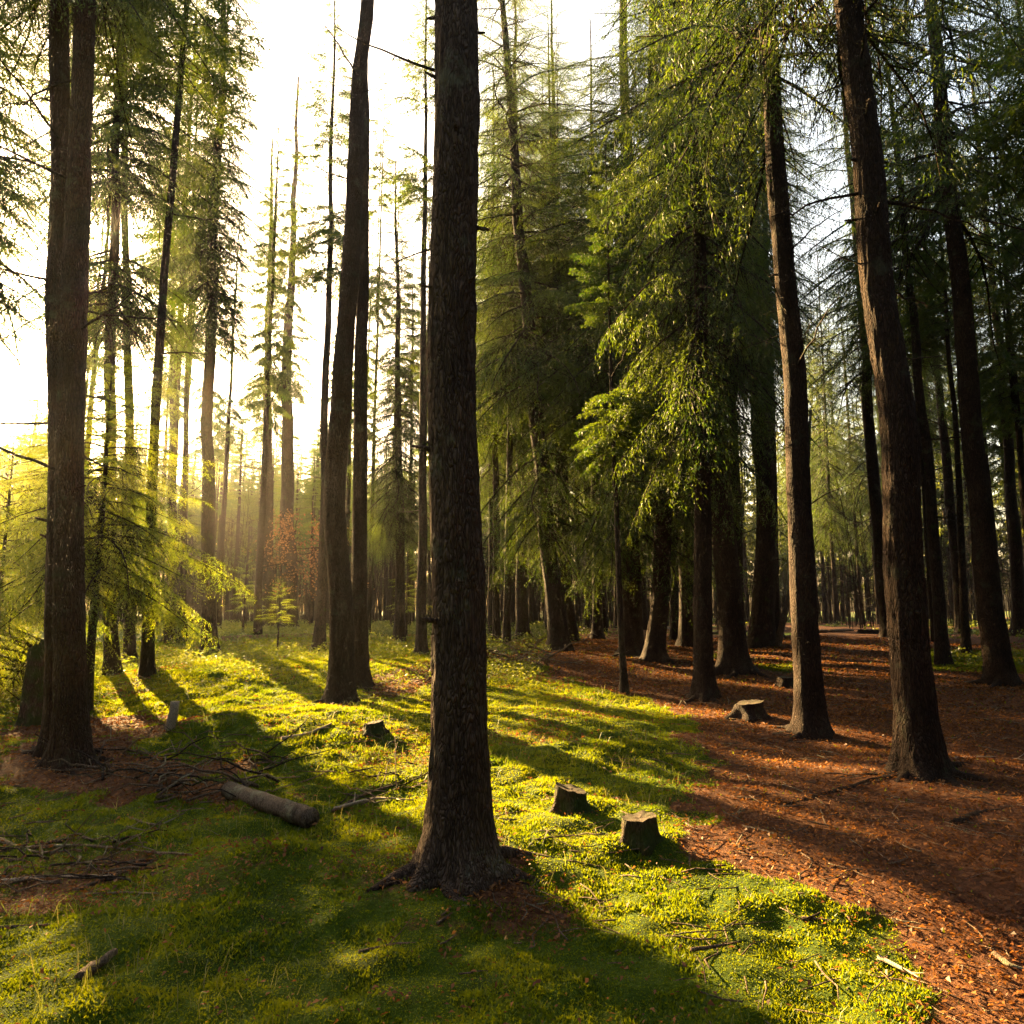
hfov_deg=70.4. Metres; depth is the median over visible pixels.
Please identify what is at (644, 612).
spruce tree
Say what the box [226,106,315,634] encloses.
spruce tree
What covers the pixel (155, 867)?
fallen twig
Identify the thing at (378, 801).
fallen twig
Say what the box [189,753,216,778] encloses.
fallen twig
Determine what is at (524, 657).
fallen twig
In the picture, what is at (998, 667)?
spruce tree
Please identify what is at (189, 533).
spruce tree
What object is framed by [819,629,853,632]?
fallen branch
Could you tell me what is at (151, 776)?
fallen twig
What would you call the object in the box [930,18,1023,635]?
spruce tree
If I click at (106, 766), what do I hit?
fallen twig
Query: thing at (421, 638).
spruce tree
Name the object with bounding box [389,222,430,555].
spruce tree
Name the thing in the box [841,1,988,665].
spruce tree
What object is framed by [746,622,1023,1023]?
path
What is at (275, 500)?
spruce tree
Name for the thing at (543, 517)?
spruce tree
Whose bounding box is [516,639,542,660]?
fallen twig
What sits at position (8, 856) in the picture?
fallen twig
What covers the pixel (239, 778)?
fallen twig
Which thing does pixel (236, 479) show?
spruce tree
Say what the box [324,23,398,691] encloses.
spruce tree
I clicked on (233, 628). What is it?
undergrowth
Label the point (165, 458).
spruce tree
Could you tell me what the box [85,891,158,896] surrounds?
fallen branch
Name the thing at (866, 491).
spruce tree
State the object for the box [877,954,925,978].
fallen branch
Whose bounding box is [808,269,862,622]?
spruce tree
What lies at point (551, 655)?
fallen twig
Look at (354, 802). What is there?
fallen branch
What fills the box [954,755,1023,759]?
fallen branch
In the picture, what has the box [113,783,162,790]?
fallen twig
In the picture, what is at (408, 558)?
spruce tree
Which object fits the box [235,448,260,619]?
spruce tree
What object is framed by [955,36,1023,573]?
spruce tree
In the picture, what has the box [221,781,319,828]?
fallen log
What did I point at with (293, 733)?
fallen twig
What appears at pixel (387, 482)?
spruce tree
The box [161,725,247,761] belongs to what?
fallen twig
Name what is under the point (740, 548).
spruce tree
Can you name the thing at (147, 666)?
spruce tree
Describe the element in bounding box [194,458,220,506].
spruce tree
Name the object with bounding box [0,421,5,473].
spruce tree
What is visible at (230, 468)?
spruce tree
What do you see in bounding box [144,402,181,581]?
spruce tree
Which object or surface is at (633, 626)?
spruce tree
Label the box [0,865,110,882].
fallen branch
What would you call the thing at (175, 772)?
fallen twig
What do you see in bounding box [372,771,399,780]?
fallen twig
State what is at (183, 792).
fallen twig
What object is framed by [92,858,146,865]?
fallen twig
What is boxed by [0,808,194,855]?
fallen branch
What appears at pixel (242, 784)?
fallen twig
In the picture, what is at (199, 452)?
spruce tree
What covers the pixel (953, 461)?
spruce tree
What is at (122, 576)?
spruce tree
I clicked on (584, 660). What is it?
fallen twig
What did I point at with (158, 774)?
fallen twig
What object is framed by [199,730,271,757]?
fallen twig
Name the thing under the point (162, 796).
fallen twig
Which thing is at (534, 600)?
spruce tree
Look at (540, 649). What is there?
fallen twig
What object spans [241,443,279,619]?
spruce tree
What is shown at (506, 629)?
spruce tree
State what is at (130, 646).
spruce tree
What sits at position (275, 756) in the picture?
fallen twig
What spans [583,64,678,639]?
spruce tree
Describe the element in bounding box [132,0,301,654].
spruce tree
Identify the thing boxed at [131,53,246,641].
spruce tree
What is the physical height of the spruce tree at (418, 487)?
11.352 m
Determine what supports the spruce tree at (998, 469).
on the ground at (320, 925)
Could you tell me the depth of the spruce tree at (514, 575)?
44.52 m
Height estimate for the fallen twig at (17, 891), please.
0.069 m
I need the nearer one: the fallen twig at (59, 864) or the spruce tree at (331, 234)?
the fallen twig at (59, 864)
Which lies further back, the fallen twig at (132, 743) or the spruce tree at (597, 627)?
the spruce tree at (597, 627)
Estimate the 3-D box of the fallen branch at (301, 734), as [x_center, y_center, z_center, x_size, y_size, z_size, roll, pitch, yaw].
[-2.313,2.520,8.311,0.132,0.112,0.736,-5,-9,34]
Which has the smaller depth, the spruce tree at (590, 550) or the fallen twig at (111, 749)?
the fallen twig at (111, 749)
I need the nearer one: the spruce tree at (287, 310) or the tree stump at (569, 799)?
the tree stump at (569, 799)
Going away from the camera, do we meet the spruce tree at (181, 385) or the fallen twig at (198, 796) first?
the fallen twig at (198, 796)
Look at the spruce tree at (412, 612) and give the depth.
40.53 m
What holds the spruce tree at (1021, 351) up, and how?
on the ground at (320, 925)
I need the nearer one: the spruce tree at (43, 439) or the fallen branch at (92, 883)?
the fallen branch at (92, 883)
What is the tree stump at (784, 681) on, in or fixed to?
on the ground at (320, 925)
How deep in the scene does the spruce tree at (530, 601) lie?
34.38 m
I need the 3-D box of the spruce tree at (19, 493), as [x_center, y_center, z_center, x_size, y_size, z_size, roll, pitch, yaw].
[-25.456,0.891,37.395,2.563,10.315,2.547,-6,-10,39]
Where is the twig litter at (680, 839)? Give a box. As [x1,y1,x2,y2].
[0,661,1023,1023]
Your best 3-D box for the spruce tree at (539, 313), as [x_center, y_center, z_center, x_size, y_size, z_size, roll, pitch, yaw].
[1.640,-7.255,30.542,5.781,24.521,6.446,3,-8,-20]
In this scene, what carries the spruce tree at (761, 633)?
on the ground at (320, 925)
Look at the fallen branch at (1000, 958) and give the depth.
3.34 m
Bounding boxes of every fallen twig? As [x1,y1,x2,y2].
[0,847,48,859]
[0,855,16,857]
[0,857,25,860]
[0,877,60,883]
[0,882,62,892]
[3,862,29,878]
[8,864,47,867]
[9,841,61,847]
[25,829,31,845]
[26,875,125,880]
[30,764,122,770]
[31,861,97,876]
[35,729,103,753]
[38,739,111,768]
[47,758,112,771]
[47,835,113,841]
[49,833,83,855]
[50,861,117,866]
[55,819,92,841]
[70,844,178,865]
[71,834,142,845]
[75,855,91,868]
[76,768,163,777]
[82,866,138,871]
[87,775,110,784]
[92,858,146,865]
[94,748,131,751]
[94,861,131,865]
[95,743,109,780]
[98,725,118,753]
[98,874,147,882]
[103,758,112,773]
[109,842,158,845]
[110,746,142,754]
[112,829,166,842]
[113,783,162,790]
[115,870,137,872]
[122,727,153,754]
[124,762,176,779]
[125,847,199,863]
[128,764,258,787]
[134,772,151,778]
[135,747,187,766]
[139,756,196,763]
[143,740,181,764]
[144,774,165,795]
[144,865,170,868]
[148,740,175,782]
[151,772,209,780]
[153,773,228,781]
[154,796,181,803]
[155,722,203,751]
[156,758,206,797]
[156,778,224,791]
[157,794,183,798]
[160,752,279,782]
[160,767,202,776]
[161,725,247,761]
[165,791,197,793]
[171,779,207,786]
[172,780,235,796]
[177,780,191,789]
[186,775,273,801]
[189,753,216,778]
[195,749,244,766]
[195,776,249,790]
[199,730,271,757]
[201,773,256,783]
[213,763,252,773]
[219,752,246,786]
[219,758,252,761]
[228,739,274,763]
[230,765,251,800]
[235,773,299,781]
[243,751,255,767]
[252,758,291,764]
[256,752,296,760]
[257,739,355,771]
[264,786,287,791]
[266,711,331,752]
[279,770,336,776]
[318,762,365,774]
[344,785,374,796]
[348,766,385,773]
[358,697,389,700]
[361,691,391,696]
[361,786,409,804]
[366,774,405,777]
[369,797,387,803]
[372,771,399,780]
[404,772,427,784]
[486,648,513,659]
[489,634,523,658]
[492,641,550,660]
[497,652,552,664]
[506,639,543,650]
[515,644,549,662]
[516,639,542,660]
[527,643,552,656]
[534,658,598,666]
[544,633,597,660]
[554,650,628,664]
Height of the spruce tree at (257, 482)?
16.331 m
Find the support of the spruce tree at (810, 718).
on the ground at (320, 925)
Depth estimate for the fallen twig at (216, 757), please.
7.03 m
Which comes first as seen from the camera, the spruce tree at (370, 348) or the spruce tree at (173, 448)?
the spruce tree at (173, 448)
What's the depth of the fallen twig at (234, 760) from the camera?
7.42 m
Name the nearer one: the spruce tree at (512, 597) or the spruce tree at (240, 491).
the spruce tree at (512, 597)
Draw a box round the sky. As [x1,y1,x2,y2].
[0,0,1023,611]
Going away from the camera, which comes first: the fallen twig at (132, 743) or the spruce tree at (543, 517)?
the fallen twig at (132, 743)
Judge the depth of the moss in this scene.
4.24 m
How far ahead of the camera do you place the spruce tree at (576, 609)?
41.58 m
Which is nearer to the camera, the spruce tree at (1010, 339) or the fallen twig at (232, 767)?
the fallen twig at (232, 767)
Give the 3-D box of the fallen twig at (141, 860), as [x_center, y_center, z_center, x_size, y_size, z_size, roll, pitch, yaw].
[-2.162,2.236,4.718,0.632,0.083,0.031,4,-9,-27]
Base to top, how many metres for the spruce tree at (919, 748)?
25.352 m
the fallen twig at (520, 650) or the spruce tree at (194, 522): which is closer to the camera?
the fallen twig at (520, 650)
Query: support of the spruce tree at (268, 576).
on the ground at (320, 925)
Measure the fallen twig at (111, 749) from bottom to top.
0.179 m
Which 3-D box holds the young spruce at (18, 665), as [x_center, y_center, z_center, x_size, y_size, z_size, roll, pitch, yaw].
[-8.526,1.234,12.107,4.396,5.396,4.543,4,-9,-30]
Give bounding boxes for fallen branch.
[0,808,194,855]
[0,822,101,853]
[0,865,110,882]
[0,915,54,928]
[72,861,156,890]
[74,948,117,979]
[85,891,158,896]
[128,806,193,825]
[221,633,312,640]
[247,760,275,786]
[281,723,331,740]
[286,761,342,785]
[331,742,427,811]
[333,796,413,809]
[358,919,456,952]
[436,912,452,924]
[690,941,740,951]
[742,825,793,843]
[802,916,833,921]
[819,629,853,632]
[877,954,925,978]
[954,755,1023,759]
[991,951,1023,971]
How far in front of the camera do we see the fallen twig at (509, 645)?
17.55 m
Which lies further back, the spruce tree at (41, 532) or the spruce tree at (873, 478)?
the spruce tree at (41, 532)
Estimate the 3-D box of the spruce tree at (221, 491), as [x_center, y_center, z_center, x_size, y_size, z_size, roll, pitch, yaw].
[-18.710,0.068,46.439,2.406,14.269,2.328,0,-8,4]
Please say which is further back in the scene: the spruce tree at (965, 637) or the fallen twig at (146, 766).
the spruce tree at (965, 637)
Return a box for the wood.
[0,351,1023,621]
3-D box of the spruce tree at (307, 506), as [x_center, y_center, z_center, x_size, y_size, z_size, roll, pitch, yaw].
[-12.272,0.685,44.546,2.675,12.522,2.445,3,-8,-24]
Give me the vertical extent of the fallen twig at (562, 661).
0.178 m
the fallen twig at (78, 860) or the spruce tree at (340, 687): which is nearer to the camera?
the fallen twig at (78, 860)
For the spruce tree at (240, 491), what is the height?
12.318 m
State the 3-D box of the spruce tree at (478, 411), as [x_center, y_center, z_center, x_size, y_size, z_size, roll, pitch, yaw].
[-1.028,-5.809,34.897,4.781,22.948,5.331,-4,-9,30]
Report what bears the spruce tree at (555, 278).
on the ground at (320, 925)
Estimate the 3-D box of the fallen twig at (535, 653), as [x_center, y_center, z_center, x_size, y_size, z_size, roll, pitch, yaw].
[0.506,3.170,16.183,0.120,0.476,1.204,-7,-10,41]
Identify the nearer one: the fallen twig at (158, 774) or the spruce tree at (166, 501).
the fallen twig at (158, 774)
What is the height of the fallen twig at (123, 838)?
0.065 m
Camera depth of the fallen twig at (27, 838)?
5.15 m
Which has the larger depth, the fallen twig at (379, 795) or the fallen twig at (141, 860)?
the fallen twig at (379, 795)
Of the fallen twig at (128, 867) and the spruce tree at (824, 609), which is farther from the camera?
the spruce tree at (824, 609)
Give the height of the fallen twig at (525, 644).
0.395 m
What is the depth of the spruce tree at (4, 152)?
16.06 m
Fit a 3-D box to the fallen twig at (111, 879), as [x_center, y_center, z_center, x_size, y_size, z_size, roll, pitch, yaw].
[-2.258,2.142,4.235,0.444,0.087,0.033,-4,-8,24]
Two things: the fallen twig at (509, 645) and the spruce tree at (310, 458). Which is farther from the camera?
the spruce tree at (310, 458)
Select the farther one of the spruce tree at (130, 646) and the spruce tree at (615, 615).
the spruce tree at (615, 615)
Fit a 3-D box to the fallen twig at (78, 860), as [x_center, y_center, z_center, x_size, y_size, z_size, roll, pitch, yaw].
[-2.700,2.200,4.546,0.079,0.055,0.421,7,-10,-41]
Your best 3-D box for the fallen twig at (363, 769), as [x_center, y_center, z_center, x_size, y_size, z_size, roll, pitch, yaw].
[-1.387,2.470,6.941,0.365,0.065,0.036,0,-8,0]
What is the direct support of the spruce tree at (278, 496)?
on the ground at (320, 925)
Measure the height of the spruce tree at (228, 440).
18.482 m
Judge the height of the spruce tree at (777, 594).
25.366 m
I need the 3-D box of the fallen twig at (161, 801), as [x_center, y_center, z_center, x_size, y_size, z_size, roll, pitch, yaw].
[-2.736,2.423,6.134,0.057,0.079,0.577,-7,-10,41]
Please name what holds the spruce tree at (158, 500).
on the ground at (320, 925)
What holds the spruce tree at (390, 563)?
on the ground at (320, 925)
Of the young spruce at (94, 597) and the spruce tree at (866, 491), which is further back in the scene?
the spruce tree at (866, 491)
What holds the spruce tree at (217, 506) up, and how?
on the ground at (320, 925)
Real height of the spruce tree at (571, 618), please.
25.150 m
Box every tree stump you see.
[14,639,43,726]
[163,701,179,730]
[362,720,389,736]
[549,782,595,817]
[619,810,662,855]
[723,699,773,722]
[774,676,793,687]
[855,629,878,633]
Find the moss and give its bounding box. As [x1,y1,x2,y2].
[0,635,1023,1023]
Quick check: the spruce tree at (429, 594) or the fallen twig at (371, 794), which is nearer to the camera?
the fallen twig at (371, 794)
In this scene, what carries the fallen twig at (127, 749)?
on the ground at (320, 925)
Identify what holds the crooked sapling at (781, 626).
on the ground at (320, 925)
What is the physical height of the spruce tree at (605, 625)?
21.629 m
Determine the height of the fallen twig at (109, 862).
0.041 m
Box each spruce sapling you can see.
[226,543,265,631]
[256,579,297,651]
[388,550,431,635]
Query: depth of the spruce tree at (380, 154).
28.31 m
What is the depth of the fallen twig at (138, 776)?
6.35 m
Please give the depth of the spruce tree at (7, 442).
49.51 m
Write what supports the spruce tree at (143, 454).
on the ground at (320, 925)
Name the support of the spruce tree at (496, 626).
on the ground at (320, 925)
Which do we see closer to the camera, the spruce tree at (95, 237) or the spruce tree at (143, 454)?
the spruce tree at (95, 237)
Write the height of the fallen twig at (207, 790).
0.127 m
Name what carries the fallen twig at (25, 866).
on the ground at (320, 925)
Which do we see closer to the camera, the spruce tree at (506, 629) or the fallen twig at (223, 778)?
the fallen twig at (223, 778)
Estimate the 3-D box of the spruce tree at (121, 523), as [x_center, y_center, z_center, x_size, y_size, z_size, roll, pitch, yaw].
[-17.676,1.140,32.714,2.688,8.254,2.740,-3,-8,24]
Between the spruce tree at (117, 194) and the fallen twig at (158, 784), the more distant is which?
the spruce tree at (117, 194)
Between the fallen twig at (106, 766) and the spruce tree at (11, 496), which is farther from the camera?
the spruce tree at (11, 496)
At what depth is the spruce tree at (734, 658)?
16.36 m
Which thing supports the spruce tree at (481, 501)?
on the ground at (320, 925)
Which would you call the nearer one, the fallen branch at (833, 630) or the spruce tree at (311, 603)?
the fallen branch at (833, 630)
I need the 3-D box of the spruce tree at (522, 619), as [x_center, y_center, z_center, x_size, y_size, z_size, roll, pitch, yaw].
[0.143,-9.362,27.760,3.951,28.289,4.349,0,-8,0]
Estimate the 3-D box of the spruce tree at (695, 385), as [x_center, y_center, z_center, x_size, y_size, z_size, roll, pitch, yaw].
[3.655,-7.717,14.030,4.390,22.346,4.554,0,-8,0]
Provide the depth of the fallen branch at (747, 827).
4.92 m
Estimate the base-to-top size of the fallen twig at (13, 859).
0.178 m
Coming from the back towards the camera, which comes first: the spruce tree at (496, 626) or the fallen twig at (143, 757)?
the spruce tree at (496, 626)
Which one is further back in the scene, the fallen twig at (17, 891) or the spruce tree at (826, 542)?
the spruce tree at (826, 542)
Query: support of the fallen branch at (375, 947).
on the ground at (320, 925)
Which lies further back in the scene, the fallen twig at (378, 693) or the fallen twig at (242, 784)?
the fallen twig at (378, 693)
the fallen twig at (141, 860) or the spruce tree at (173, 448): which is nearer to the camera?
the fallen twig at (141, 860)
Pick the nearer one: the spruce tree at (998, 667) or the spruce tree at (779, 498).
the spruce tree at (998, 667)
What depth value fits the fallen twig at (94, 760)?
6.89 m
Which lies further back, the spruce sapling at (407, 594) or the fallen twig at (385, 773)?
the spruce sapling at (407, 594)
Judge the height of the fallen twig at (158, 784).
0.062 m
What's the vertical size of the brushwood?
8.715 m
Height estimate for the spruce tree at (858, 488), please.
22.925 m
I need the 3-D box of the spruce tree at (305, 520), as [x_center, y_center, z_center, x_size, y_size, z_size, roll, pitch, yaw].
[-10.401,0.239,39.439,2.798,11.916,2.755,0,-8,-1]
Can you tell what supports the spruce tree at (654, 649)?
on the ground at (320, 925)
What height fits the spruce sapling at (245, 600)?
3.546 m
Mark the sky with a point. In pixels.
(298, 28)
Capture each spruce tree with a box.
[0,0,135,418]
[0,0,226,758]
[0,0,247,675]
[0,0,266,774]
[0,1,50,403]
[0,419,15,519]
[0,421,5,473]
[0,436,36,613]
[0,437,15,549]
[0,450,24,561]
[1,379,47,625]
[2,0,254,664]
[12,461,47,626]
[29,408,47,497]
[44,119,135,523]
[90,450,145,605]
[97,0,271,677]
[117,452,144,623]
[121,206,224,528]
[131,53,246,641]
[132,0,249,643]
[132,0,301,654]
[134,397,159,619]
[134,458,164,586]
[136,305,196,626]
[142,206,216,611]
[142,464,166,530]
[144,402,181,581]
[157,438,180,609]
[164,437,201,619]
[180,445,201,620]
[187,471,201,620]
[189,214,233,625]
[190,205,256,630]
[192,418,237,583]
[193,425,248,554]
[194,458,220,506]
[196,435,239,578]
[219,418,258,622]
[223,423,242,618]
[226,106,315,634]
[226,425,255,561]
[232,136,300,626]
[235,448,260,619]
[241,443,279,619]
[246,447,294,539]
[253,443,261,495]
[254,442,279,560]
[255,77,318,629]
[273,441,299,600]
[276,432,311,586]
[278,0,376,650]
[294,427,320,619]
[294,451,320,626]
[295,419,328,623]
[298,281,368,627]
[299,421,319,593]
[303,0,396,704]
[312,317,378,555]
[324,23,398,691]
[336,0,555,901]
[345,458,352,565]
[347,154,429,641]
[350,450,370,522]
[350,481,369,563]
[351,217,384,542]
[367,60,399,632]
[367,467,384,622]
[367,484,381,559]
[373,195,418,626]
[374,456,407,619]
[376,457,405,622]
[377,440,406,517]
[381,0,434,653]
[387,238,430,627]
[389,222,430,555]
[403,429,429,514]
[405,471,429,622]
[411,407,432,613]
[415,70,573,642]
[415,486,430,622]
[417,0,651,651]
[475,1,574,645]
[475,167,552,633]
[476,0,567,639]
[476,184,527,623]
[478,299,515,537]
[480,194,533,628]
[482,5,638,612]
[493,0,755,656]
[499,0,605,641]
[499,84,589,629]
[513,504,515,622]
[514,462,554,626]
[530,0,778,663]
[531,455,572,622]
[533,449,583,570]
[533,480,569,621]
[539,88,671,579]
[541,160,617,632]
[546,13,618,638]
[552,256,610,624]
[563,140,661,693]
[566,0,1021,741]
[568,239,590,627]
[569,486,609,534]
[572,221,618,627]
[574,480,582,624]
[577,465,616,627]
[580,0,842,679]
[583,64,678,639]
[584,0,834,704]
[601,240,647,629]
[615,3,769,647]
[641,0,1023,825]
[663,12,809,613]
[674,478,678,583]
[712,1,839,648]
[727,73,852,638]
[776,316,838,551]
[777,379,837,558]
[785,236,866,624]
[788,2,983,636]
[794,0,1023,686]
[802,297,845,622]
[806,302,860,624]
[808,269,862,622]
[810,247,881,624]
[821,52,994,641]
[825,300,881,624]
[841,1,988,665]
[848,399,881,566]
[872,156,991,553]
[872,297,967,566]
[891,99,991,633]
[898,118,1005,653]
[926,119,1016,591]
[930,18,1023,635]
[941,10,1023,248]
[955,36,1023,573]
[965,0,1023,452]
[966,74,1023,358]
[975,224,1023,564]
[981,6,1023,359]
[981,237,1023,494]
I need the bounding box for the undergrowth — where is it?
[0,618,1023,696]
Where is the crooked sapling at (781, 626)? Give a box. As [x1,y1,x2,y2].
[769,409,852,645]
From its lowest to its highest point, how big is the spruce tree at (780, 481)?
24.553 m
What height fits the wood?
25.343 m
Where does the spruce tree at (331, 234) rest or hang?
on the ground at (320, 925)
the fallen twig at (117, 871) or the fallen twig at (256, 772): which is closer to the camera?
the fallen twig at (117, 871)
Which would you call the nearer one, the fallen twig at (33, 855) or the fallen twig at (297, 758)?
the fallen twig at (33, 855)
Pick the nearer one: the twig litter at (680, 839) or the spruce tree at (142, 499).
the twig litter at (680, 839)
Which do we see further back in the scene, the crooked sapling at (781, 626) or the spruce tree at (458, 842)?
the crooked sapling at (781, 626)
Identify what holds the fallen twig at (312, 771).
on the ground at (320, 925)
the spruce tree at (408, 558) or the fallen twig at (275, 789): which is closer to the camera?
the fallen twig at (275, 789)
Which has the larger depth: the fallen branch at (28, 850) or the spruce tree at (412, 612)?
the spruce tree at (412, 612)
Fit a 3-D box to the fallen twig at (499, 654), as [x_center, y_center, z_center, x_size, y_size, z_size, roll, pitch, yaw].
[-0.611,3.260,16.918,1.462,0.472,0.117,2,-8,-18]
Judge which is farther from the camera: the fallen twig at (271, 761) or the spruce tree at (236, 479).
the spruce tree at (236, 479)
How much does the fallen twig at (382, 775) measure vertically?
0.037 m
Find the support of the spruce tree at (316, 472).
on the ground at (320, 925)
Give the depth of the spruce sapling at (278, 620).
19.43 m
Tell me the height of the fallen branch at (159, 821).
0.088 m
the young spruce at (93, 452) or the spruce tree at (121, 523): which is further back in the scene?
the spruce tree at (121, 523)
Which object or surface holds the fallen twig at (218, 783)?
on the ground at (320, 925)
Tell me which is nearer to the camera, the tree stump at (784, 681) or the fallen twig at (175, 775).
the fallen twig at (175, 775)
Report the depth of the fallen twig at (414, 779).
6.53 m
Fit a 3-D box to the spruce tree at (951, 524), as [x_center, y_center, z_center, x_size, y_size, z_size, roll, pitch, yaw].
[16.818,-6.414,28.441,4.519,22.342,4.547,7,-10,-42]
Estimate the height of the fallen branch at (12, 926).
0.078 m
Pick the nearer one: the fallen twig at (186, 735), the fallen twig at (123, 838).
the fallen twig at (123, 838)
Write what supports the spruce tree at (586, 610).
on the ground at (320, 925)
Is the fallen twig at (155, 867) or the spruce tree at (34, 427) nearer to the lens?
the fallen twig at (155, 867)
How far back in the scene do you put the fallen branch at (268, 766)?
7.04 m
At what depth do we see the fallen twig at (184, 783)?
6.10 m
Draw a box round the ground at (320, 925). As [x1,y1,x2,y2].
[0,611,1023,1023]
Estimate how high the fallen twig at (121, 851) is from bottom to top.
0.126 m
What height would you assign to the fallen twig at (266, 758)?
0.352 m
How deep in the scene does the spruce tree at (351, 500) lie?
37.85 m
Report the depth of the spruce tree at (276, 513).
40.29 m
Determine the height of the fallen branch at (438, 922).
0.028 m
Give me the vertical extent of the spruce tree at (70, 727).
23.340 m
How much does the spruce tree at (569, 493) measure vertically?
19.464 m
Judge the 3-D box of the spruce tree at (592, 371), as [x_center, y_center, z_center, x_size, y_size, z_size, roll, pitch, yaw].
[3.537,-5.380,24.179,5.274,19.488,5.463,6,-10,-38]
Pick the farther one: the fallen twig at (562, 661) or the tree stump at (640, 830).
the fallen twig at (562, 661)
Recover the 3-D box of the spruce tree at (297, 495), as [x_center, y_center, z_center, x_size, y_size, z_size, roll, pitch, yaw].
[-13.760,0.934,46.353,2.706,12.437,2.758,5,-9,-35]
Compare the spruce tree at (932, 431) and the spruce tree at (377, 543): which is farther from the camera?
the spruce tree at (377, 543)
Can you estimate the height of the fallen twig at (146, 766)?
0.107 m
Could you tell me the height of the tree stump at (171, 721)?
0.365 m
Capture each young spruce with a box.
[0,346,256,710]
[0,351,214,613]
[0,429,142,703]
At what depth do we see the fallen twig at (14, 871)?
4.48 m
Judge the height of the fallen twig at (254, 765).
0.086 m
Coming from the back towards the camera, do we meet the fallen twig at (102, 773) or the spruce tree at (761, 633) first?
the spruce tree at (761, 633)
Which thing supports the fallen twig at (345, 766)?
on the ground at (320, 925)
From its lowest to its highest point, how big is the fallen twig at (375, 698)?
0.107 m
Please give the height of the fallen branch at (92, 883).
0.077 m
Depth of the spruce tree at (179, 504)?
29.17 m
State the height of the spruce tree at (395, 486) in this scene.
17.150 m
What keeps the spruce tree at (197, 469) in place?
on the ground at (320, 925)
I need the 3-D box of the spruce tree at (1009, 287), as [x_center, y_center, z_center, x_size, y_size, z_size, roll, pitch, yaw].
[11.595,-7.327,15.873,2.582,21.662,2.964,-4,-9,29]
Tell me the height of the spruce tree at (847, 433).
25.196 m
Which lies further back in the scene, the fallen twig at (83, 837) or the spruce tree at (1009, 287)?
the spruce tree at (1009, 287)
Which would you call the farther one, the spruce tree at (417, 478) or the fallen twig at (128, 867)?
the spruce tree at (417, 478)
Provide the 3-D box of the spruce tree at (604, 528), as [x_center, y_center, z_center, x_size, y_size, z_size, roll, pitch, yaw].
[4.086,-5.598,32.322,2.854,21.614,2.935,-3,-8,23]
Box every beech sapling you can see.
[242,508,307,626]
[286,513,374,605]
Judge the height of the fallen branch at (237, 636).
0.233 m
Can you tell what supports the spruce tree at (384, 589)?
on the ground at (320, 925)
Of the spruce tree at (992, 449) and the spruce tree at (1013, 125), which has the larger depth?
the spruce tree at (992, 449)
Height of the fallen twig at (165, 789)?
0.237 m
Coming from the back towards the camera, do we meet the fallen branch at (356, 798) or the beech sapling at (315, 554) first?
the beech sapling at (315, 554)
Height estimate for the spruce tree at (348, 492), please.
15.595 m
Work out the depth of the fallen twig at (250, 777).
6.41 m
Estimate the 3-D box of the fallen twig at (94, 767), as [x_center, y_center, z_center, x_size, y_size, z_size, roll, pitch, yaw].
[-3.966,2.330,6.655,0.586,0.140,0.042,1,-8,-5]
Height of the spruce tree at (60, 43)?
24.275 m
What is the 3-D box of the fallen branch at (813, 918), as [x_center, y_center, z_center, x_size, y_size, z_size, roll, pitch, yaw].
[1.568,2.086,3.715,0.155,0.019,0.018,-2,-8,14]
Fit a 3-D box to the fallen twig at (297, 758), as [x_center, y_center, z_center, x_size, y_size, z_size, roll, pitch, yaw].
[-2.015,2.399,7.154,0.938,0.258,0.030,3,-8,-21]
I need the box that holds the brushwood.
[0,436,1023,629]
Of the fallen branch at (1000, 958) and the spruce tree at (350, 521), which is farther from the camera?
the spruce tree at (350, 521)
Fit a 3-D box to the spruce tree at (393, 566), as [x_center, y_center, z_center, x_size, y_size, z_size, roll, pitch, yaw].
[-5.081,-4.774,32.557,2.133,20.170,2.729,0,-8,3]
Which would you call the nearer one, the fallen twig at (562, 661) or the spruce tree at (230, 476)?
the fallen twig at (562, 661)
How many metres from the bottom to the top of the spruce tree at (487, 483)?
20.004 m
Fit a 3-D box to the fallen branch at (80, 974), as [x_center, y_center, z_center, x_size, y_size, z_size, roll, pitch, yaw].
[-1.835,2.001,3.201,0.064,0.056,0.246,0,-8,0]
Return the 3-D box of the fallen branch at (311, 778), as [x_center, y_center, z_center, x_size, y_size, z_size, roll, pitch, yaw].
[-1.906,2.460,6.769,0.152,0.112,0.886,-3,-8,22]
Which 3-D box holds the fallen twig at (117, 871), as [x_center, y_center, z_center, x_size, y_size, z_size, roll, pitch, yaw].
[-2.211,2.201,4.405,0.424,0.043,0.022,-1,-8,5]
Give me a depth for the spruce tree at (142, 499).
39.34 m
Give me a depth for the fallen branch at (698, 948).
3.43 m
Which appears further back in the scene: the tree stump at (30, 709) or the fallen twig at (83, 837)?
the tree stump at (30, 709)
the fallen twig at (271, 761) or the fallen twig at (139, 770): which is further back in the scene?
the fallen twig at (271, 761)
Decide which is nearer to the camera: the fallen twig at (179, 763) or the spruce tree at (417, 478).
the fallen twig at (179, 763)
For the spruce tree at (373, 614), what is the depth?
51.61 m
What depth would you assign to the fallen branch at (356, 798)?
6.45 m
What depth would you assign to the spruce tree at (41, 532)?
42.07 m
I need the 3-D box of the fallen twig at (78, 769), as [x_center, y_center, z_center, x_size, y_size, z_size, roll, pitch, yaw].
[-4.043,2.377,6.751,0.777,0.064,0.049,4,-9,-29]

